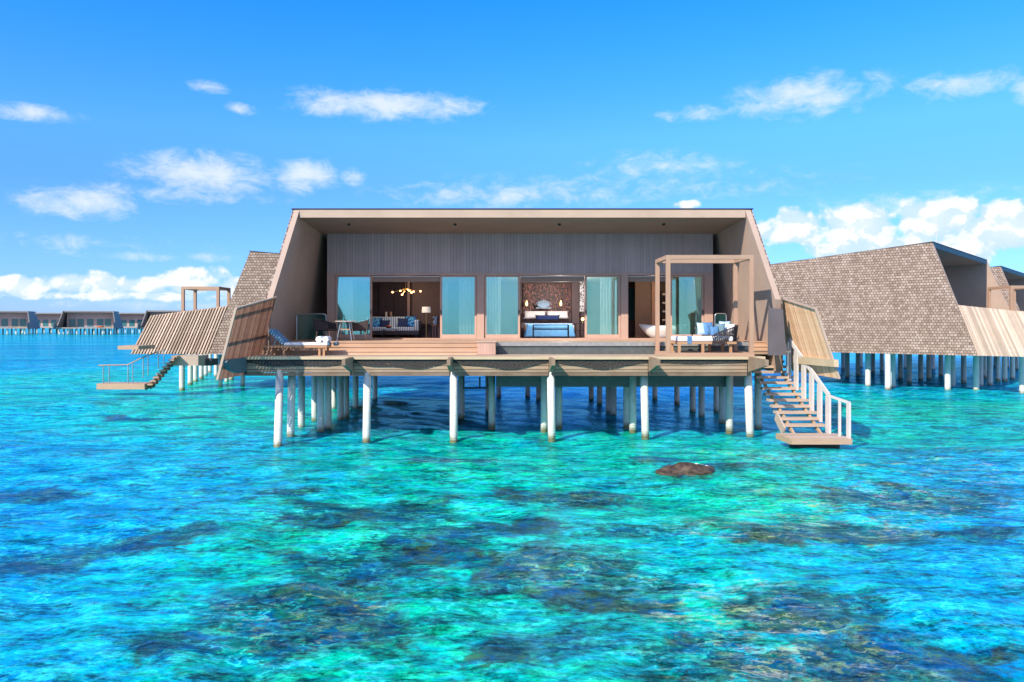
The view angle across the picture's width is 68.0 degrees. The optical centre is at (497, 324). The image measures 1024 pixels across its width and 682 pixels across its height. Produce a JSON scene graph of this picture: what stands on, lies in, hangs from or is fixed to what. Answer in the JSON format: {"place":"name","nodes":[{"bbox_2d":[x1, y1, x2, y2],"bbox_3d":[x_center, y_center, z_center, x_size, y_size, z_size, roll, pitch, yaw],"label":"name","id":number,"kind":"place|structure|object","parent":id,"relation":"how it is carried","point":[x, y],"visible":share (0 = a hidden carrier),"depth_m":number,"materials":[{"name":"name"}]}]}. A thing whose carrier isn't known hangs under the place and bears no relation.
{"place":"outdoors","nodes":[
{"label":"outdoors","id":0,"kind":"place"},
{"bbox_2d":[0,328,1023,681],"bbox_3d":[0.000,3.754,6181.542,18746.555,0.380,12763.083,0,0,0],"label":"sea","id":1,"kind":"structure","parent":0,"point":[198,530],"depth_m":13.61,"materials":[{"name":"liquid"}]},
{"bbox_2d":[0,311,39,333],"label":"distant villa","id":2,"kind":"object","parent":1,"relation":"in","point":[28,320],"visible":0.84,"depth_m":304.42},
{"bbox_2d":[1,319,7,325],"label":"window","id":3,"kind":"structure","parent":2,"relation":"in","point":[4,322],"depth_m":303.70,"materials":[{"name":"teal glass"}]},
{"bbox_2d":[12,319,17,325],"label":"window","id":4,"kind":"structure","parent":2,"relation":"in","point":[14,321],"depth_m":304.85,"materials":[{"name":"teal glass"}]},
{"bbox_2d":[20,319,25,325],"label":"window","id":5,"kind":"structure","parent":2,"relation":"in","point":[22,321],"depth_m":305.74,"materials":[{"name":"teal glass"}]},
{"bbox_2d":[21,313,70,332],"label":"distant villa","id":6,"kind":"object","parent":1,"relation":"in","point":[47,320],"visible":0.24,"depth_m":348.86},
{"bbox_2d":[43,320,47,325],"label":"window","id":7,"kind":"structure","parent":6,"relation":"in","point":[45,322],"depth_m":348.87,"materials":[{"name":"teal glass"}]},
{"bbox_2d":[52,311,123,334],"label":"distant villa","id":8,"kind":"object","parent":1,"relation":"in","point":[93,320],"visible":0.81,"depth_m":303.20,"materials":[{"name":"wood"}]},
{"bbox_2d":[69,319,75,325],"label":"window","id":9,"kind":"structure","parent":8,"relation":"in","point":[72,322],"depth_m":301.85,"materials":[{"name":"teal glass"}]},
{"bbox_2d":[78,319,83,325],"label":"window","id":10,"kind":"structure","parent":8,"relation":"in","point":[80,321],"depth_m":302.77,"materials":[{"name":"teal glass"}]},
{"bbox_2d":[87,319,92,325],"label":"window","id":11,"kind":"structure","parent":8,"relation":"in","point":[89,321],"depth_m":303.70,"materials":[{"name":"teal glass"}]},
{"bbox_2d":[97,319,102,325],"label":"window","id":12,"kind":"structure","parent":8,"relation":"in","point":[99,321],"depth_m":304.73,"materials":[{"name":"teal glass"}]},
{"bbox_2d":[105,319,110,325],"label":"window","id":13,"kind":"structure","parent":8,"relation":"in","point":[107,321],"depth_m":305.59,"materials":[{"name":"teal glass"}]},
{"bbox_2d":[104,313,144,332],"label":"distant villa","id":14,"kind":"object","parent":1,"relation":"in","point":[130,320],"visible":0.25,"depth_m":348.75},
{"bbox_2d":[121,320,126,325],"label":"window","id":15,"kind":"structure","parent":14,"relation":"in","point":[124,322],"depth_m":348.44,"materials":[{"name":"teal glass"}]},
{"bbox_2d":[129,320,133,325],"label":"window","id":16,"kind":"structure","parent":14,"relation":"in","point":[131,322],"depth_m":348.87,"materials":[{"name":"teal glass"}]},
{"bbox_2d":[137,310,180,328],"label":"distant villa","id":17,"kind":"object","parent":1,"relation":"in","point":[148,314],"visible":0.2,"depth_m":289.57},
{"bbox_2d":[118,251,278,390],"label":"neighbour villa","id":18,"kind":"object","parent":1,"relation":"in","point":[202,333],"visible":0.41,"depth_m":43.64,"materials":[{"name":"brown wood"}]},
{"bbox_2d":[97,349,180,389],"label":"sea steps","id":19,"kind":"structure","parent":18,"relation":"on","point":[131,385],"depth_m":40.18,"materials":[{"name":"wood"}]},
{"bbox_2d":[181,286,230,311],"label":"pergola","id":20,"kind":"object","parent":18,"relation":"on","point":[195,289],"visible":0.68,"depth_m":46.08,"materials":[{"name":"beige wood"}]},
{"bbox_2d":[216,208,839,446],"bbox_3d":[-3.464,0.415,35.834,28.208,9.210,26.152,0,0,0],"label":"overwater villa","id":21,"kind":"object","parent":1,"relation":"in","point":[380,255],"visible":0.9,"depth_m":28.55,"materials":[{"name":"brown wood"}]},
{"bbox_2d":[261,329,330,355],"bbox_3d":[-6.854,0.589,25.900,2.222,0.902,0.700,0,0,0],"label":"sun lounger","id":22,"kind":"object","parent":21,"relation":"on","point":[283,340],"visible":0.94,"depth_m":25.58,"materials":[{"name":"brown wood"}]},
{"bbox_2d":[316,336,323,341],"bbox_3d":[-6.054,0.490,25.890,0.213,0.213,0.520,0,0,0],"label":"rolled towel","id":23,"kind":"object","parent":22,"relation":"on","point":[318,338],"visible":0.84,"depth_m":25.63,"materials":[{"name":"white fabric"}]},
{"bbox_2d":[322,336,331,341],"bbox_3d":[-5.827,0.490,25.890,0.213,0.213,0.520,0,0,0],"label":"rolled towel","id":24,"kind":"object","parent":22,"relation":"on","point":[326,338],"visible":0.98,"depth_m":25.63,"materials":[{"name":"white fabric"}]},
{"bbox_2d":[296,314,326,339],"bbox_3d":[-7.172,0.076,29.200,1.168,1.028,0.036,0,0,0],"label":"glass balustrade","id":25,"kind":"object","parent":21,"relation":"on","point":[296,325],"visible":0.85,"depth_m":29.18,"materials":[{"name":"metal"}]},
{"bbox_2d":[313,319,337,340],"bbox_3d":[-6.419,0.181,28.215,0.723,0.822,0.700,0,0,15],"label":"armchair","id":26,"kind":"object","parent":21,"relation":"on","point":[321,325],"visible":0.87,"depth_m":27.94,"materials":[{"name":"wicker"}]},
{"bbox_2d":[334,321,356,340],"bbox_3d":[-5.678,0.222,28.300,0.860,0.743,0.860,0,0,0],"label":"dining table","id":27,"kind":"object","parent":21,"relation":"on","point":[349,322],"visible":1,"depth_m":28.11,"materials":[{"name":"white paint"}]},
{"bbox_2d":[338,277,352,333],"bbox_3d":[-6.369,-0.705,31.450,0.708,2.530,0.129,0,0,0],"label":"curtain","id":28,"kind":"object","parent":21,"relation":"hanging from","point":[345,298],"visible":0.62,"depth_m":31.45,"materials":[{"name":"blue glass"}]},
{"bbox_2d":[335,276,371,337],"bbox_3d":[-5.885,-0.737,30.980,1.495,2.555,0.100,0,0,0],"label":"sliding door","id":29,"kind":"structure","parent":21,"relation":"in","point":[336,277],"depth_m":30.96,"materials":[{"name":"teal glass"}]},
{"bbox_2d":[350,319,368,340],"bbox_3d":[-5.271,0.181,29.010,0.723,0.822,0.700,0,0,-10],"label":"armchair","id":30,"kind":"object","parent":21,"relation":"on","point":[361,326],"visible":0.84,"depth_m":28.68,"materials":[{"name":"wicker"}]},
{"bbox_2d":[358,317,420,337],"bbox_3d":[-4.945,0.100,34.790,2.752,0.960,1.020,0,0,0],"label":"sofa","id":31,"kind":"object","parent":21,"relation":"on","point":[416,330],"visible":0.69,"depth_m":34.30,"materials":[{"name":"fabric"}]},
{"bbox_2d":[372,318,382,326],"bbox_3d":[-5.571,-0.087,34.820,0.566,0.506,0.201,0,0,-6],"label":"cushion","id":32,"kind":"object","parent":31,"relation":"on","point":[375,322],"visible":0.77,"depth_m":34.76,"materials":[{"name":"fabric"}]},
{"bbox_2d":[380,320,389,326],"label":"cushion","id":33,"kind":"object","parent":31,"relation":"on","point":[384,323],"visible":0.77,"depth_m":34.68,"materials":[{"name":"blue fabric"}]},
{"bbox_2d":[398,318,407,326],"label":"cushion","id":34,"kind":"object","parent":31,"relation":"on","point":[402,322],"visible":0.93,"depth_m":34.67,"materials":[{"name":"blue fabric"}]},
{"bbox_2d":[405,316,416,326],"bbox_3d":[-4.004,-0.152,34.820,0.566,0.506,0.201,0,0,9],"label":"cushion","id":35,"kind":"object","parent":31,"relation":"on","point":[411,321],"visible":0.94,"depth_m":34.75,"materials":[{"name":"fabric"}]},
{"bbox_2d":[380,328,399,337],"bbox_3d":[-4.710,0.367,33.200,0.900,0.434,0.630,0,0,0],"label":"coffee table","id":36,"kind":"object","parent":21,"relation":"on","point":[389,328],"visible":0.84,"depth_m":33.01,"materials":[{"name":"brown wood"}]},
{"bbox_2d":[392,289,420,295],"bbox_3d":[-4.053,-1.668,33.550,1.301,0.764,0.581,0,0,0],"label":"chandelier","id":37,"kind":"object","parent":21,"relation":"hanging from","point":[406,289],"visible":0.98,"depth_m":33.59,"materials":[{"name":"gold metal"}]},
{"bbox_2d":[422,307,430,337],"bbox_3d":[-3.284,-0.123,34.800,0.410,1.406,0.410,0,0,0],"label":"floor lamp","id":38,"kind":"object","parent":21,"relation":"on","point":[426,310],"visible":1,"depth_m":34.67,"materials":[{"name":"beige metal"}]},
{"bbox_2d":[432,325,438,337],"bbox_3d":[-2.710,0.291,33.000,0.360,0.581,0.360,0,0,0],"label":"side table","id":39,"kind":"object","parent":21,"relation":"on","point":[435,330],"visible":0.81,"depth_m":33.05,"materials":[{"name":"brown wood"}]},
{"bbox_2d":[440,276,476,337],"bbox_3d":[-1.609,-0.737,30.980,1.495,2.555,0.100,0,0,0],"label":"sliding door","id":40,"kind":"structure","parent":21,"relation":"in","point":[441,335],"depth_m":30.96,"materials":[{"name":"teal glass"}]},
{"bbox_2d":[459,277,474,333],"bbox_3d":[-1.274,-0.705,31.350,0.666,2.530,0.125,0,0,0],"label":"curtain","id":41,"kind":"object","parent":21,"relation":"hanging from","point":[466,305],"visible":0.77,"depth_m":31.35,"materials":[{"name":"blue fabric"}]},
{"bbox_2d":[486,277,500,333],"bbox_3d":[-0.176,-0.705,31.350,0.588,2.530,0.125,0,0,0],"label":"curtain","id":42,"kind":"object","parent":21,"relation":"hanging from","point":[493,305],"visible":0.85,"depth_m":31.35,"materials":[{"name":"teal fabric"}]},
{"bbox_2d":[484,276,519,337],"bbox_3d":[0.180,-0.737,30.980,1.456,2.555,0.100,0,0,0],"label":"sliding door","id":43,"kind":"structure","parent":21,"relation":"in","point":[485,335],"depth_m":30.96,"materials":[{"name":"teal glass"}]},
{"bbox_2d":[536,300,551,307],"bbox_3d":[2.167,-0.975,35.900,0.792,0.390,0.060,0,0,0],"label":"coral ornament","id":44,"kind":"object","parent":21,"relation":"on","point":[543,305],"visible":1,"depth_m":35.88,"materials":[{"name":"white ceramic"}]},
{"bbox_2d":[523,284,570,313],"bbox_3d":[2.361,-1.220,36.545,2.304,1.500,0.090,0,0,0],"label":"wall art","id":45,"kind":"object","parent":21,"relation":"attached to","point":[554,295],"depth_m":36.50,"materials":[{"name":"tile"}]},
{"bbox_2d":[521,314,574,336],"bbox_3d":[2.284,0.020,34.702,2.362,1.120,2.996,0,0,0],"label":"bed","id":46,"kind":"object","parent":21,"relation":"on","point":[527,327],"visible":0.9,"depth_m":33.23,"materials":[{"name":"fabric"}]},
{"bbox_2d":[523,311,545,318],"bbox_3d":[1.736,-0.476,35.600,1.112,0.376,0.271,0,0,0],"label":"pillow","id":47,"kind":"object","parent":46,"relation":"on","point":[529,314],"visible":0.83,"depth_m":35.52,"materials":[{"name":"white fabric"}]},
{"bbox_2d":[535,315,559,319],"bbox_3d":[2.310,-0.343,35.200,1.188,0.227,0.179,0,0,0],"label":"cushion","id":48,"kind":"object","parent":46,"relation":"on","point":[547,317],"visible":1,"depth_m":35.15,"materials":[{"name":"blue fabric"}]},
{"bbox_2d":[546,311,568,318],"bbox_3d":[2.804,-0.476,35.600,1.113,0.376,0.271,0,0,0],"label":"pillow","id":49,"kind":"object","parent":46,"relation":"on","point":[563,314],"visible":0.73,"depth_m":35.52,"materials":[{"name":"white fabric"}]},
{"bbox_2d":[533,324,568,337],"bbox_3d":[2.289,0.279,32.775,1.556,0.602,0.394,0,0,0],"label":"bed bench","id":50,"kind":"object","parent":21,"relation":"on","point":[567,328],"visible":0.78,"depth_m":32.59,"materials":[{"name":"blue fabric"}]},
{"bbox_2d":[575,323,584,337],"bbox_3d":[3.795,0.250,35.000,0.459,0.660,0.400,0,0,0],"label":"nightstand","id":51,"kind":"object","parent":21,"relation":"on","point":[579,330],"visible":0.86,"depth_m":34.82,"materials":[{"name":"paint"}]},
{"bbox_2d":[580,282,583,311],"bbox_3d":[3.949,-1.402,35.620,0.200,1.558,0.040,0,0,0],"label":"lattice panel","id":52,"kind":"object","parent":21,"relation":"attached to","point":[581,296],"visible":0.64,"depth_m":35.60,"materials":[{"name":"white"}]},
{"bbox_2d":[585,276,620,337],"bbox_3d":[4.282,-0.737,30.980,1.456,2.555,0.100,0,0,0],"label":"sliding door","id":53,"kind":"structure","parent":21,"relation":"in","point":[618,335],"depth_m":30.96,"materials":[{"name":"teal glass"}]},
{"bbox_2d":[600,277,617,333],"bbox_3d":[4.605,-0.705,31.350,0.744,2.530,0.129,0,0,0],"label":"curtain","id":54,"kind":"object","parent":21,"relation":"hanging from","point":[608,305],"visible":0.81,"depth_m":31.36,"materials":[{"name":"teal fabric"}]},
{"bbox_2d":[635,282,650,336],"bbox_3d":[6.778,-0.731,35.450,0.732,2.618,0.100,0,0,0],"label":"inner door","id":55,"kind":"structure","parent":21,"relation":"in","point":[642,289],"depth_m":35.40,"materials":[{"name":"brown wood"}]},
{"bbox_2d":[651,282,654,324],"bbox_3d":[7.300,-0.731,35.450,0.222,2.618,0.100,0,0,0],"label":"inner door","id":56,"kind":"structure","parent":21,"relation":"in","point":[652,283],"depth_m":35.40,"materials":[{"name":"brown wood"}]},
{"bbox_2d":[639,324,686,337],"bbox_3d":[6.917,0.076,31.800,1.929,1.007,1.116,0,0,22],"label":"bathtub","id":57,"kind":"object","parent":21,"relation":"on","point":[649,330],"visible":0.53,"depth_m":31.52,"materials":[{"name":"ceramic"}]},
{"bbox_2d":[660,292,665,325],"bbox_3d":[7.766,-0.485,35.450,0.306,2.130,0.300,0,0,0],"label":"towel rack","id":58,"kind":"object","parent":21,"relation":"on","point":[661,304],"visible":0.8,"depth_m":35.34,"materials":[{"name":"black metal"}]},
{"bbox_2d":[670,276,703,337],"bbox_3d":[7.719,-0.737,30.980,1.379,2.555,0.100,0,0,0],"label":"sliding door","id":59,"kind":"structure","parent":21,"relation":"in","point":[702,277],"depth_m":30.96,"materials":[{"name":"teal glass"}]},
{"bbox_2d":[695,277,700,333],"bbox_3d":[8.327,-0.705,31.350,0.353,2.530,0.129,0,0,0],"label":"curtain","id":60,"kind":"object","parent":21,"relation":"hanging from","point":[697,299],"visible":0.58,"depth_m":31.34,"materials":[{"name":"teal fabric"}]},
{"bbox_2d":[655,255,753,355],"bbox_3d":[6.985,-0.632,25.850,2.910,3.336,1.820,0,0,0],"label":"pergola","id":61,"kind":"object","parent":21,"relation":"on","point":[735,260],"visible":1,"depth_m":24.98,"materials":[{"name":"beige wood"}]},
{"bbox_2d":[670,325,738,352],"bbox_3d":[7.078,0.494,25.810,2.181,1.092,1.349,0,0,0],"label":"daybed","id":62,"kind":"object","parent":21,"relation":"on","point":[723,338],"visible":0.81,"depth_m":25.27,"materials":[{"name":"white fabric"}]},
{"bbox_2d":[696,322,707,334],"bbox_3d":[7.020,0.130,26.000,0.390,0.435,0.211,0,0,0],"label":"cushion","id":63,"kind":"object","parent":62,"relation":"on","point":[700,327],"visible":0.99,"depth_m":25.93,"materials":[{"name":"white fabric"}]},
{"bbox_2d":[703,322,712,334],"bbox_3d":[7.203,0.130,25.900,0.388,0.464,0.217,0,0,-17],"label":"cushion","id":64,"kind":"object","parent":62,"relation":"on","point":[706,328],"visible":0.74,"depth_m":25.83,"materials":[{"name":"blue fabric"}]},
{"bbox_2d":[709,326,718,335],"bbox_3d":[7.312,0.208,25.600,0.320,0.331,0.192,0,0,-11],"label":"cushion","id":65,"kind":"object","parent":62,"relation":"on","point":[713,330],"visible":0.82,"depth_m":25.54,"materials":[{"name":"blue fabric"}]},
{"bbox_2d":[715,323,724,333],"bbox_3d":[7.548,0.145,25.750,0.322,0.400,0.196,0,0,17],"label":"cushion","id":66,"kind":"object","parent":62,"relation":"on","point":[721,327],"visible":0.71,"depth_m":25.70,"materials":[{"name":"blue fabric"}]},
{"bbox_2d":[719,321,729,328],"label":"cushion","id":67,"kind":"object","parent":62,"relation":"on","point":[726,322],"visible":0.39,"depth_m":25.97,"materials":[{"name":"fabric"}]},
{"bbox_2d":[726,324,734,334],"bbox_3d":[7.916,0.162,25.900,0.356,0.408,0.195,0,0,34],"label":"cushion","id":68,"kind":"object","parent":62,"relation":"on","point":[730,326],"visible":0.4,"depth_m":25.85,"materials":[{"name":"white fabric"}]},
{"bbox_2d":[714,313,726,326],"bbox_3d":[8.695,0.064,29.600,0.480,1.052,0.036,0,0,0],"label":"glass balustrade","id":69,"kind":"object","parent":21,"relation":"on","point":[720,313],"visible":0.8,"depth_m":29.60,"materials":[{"name":"metal"}]},
{"bbox_2d":[752,338,851,448],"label":"staircase","id":70,"kind":"structure","parent":21,"relation":"attached to","point":[827,439],"depth_m":24.46,"materials":[{"name":"white paint"}]},
{"bbox_2d":[786,342,790,372],"bbox_3d":[10.003,1.130,26.200,0.204,1.081,0.120,0,0,0],"label":"shower post","id":71,"kind":"object","parent":70,"relation":"on","point":[787,359],"visible":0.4,"depth_m":26.16,"materials":[{"name":"metal"}]},
{"bbox_2d":[655,462,714,475],"bbox_3d":[5.048,3.946,19.081,2.303,1.018,1.363,0,0,0],"label":"rock","id":72,"kind":"object","parent":1,"relation":"in","point":[685,468],"visible":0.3,"depth_m":18.67,"materials":[{"name":"stone"}]},
{"bbox_2d":[771,214,1023,393],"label":"neighbour villa","id":73,"kind":"object","parent":1,"relation":"in","point":[906,302],"visible":0.77,"depth_m":45.01,"materials":[{"name":"brown wood"}]},
{"bbox_2d":[987,286,1023,339],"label":"pergola","id":74,"kind":"object","parent":73,"relation":"on","point":[1012,297],"visible":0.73,"depth_m":52.17,"materials":[{"name":"beige wood"}]},
{"bbox_2d":[990,266,1023,368],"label":"neighbour villa","id":75,"kind":"object","parent":1,"relation":"in","point":[1004,276],"visible":0.09,"depth_m":66.51,"materials":[{"name":"brown wood"}]},
{"bbox_2d":[0,0,1023,312],"label":"sky","id":76,"kind":"structure","parent":0,"point":[148,147],"materials":[{"name":"blue"}]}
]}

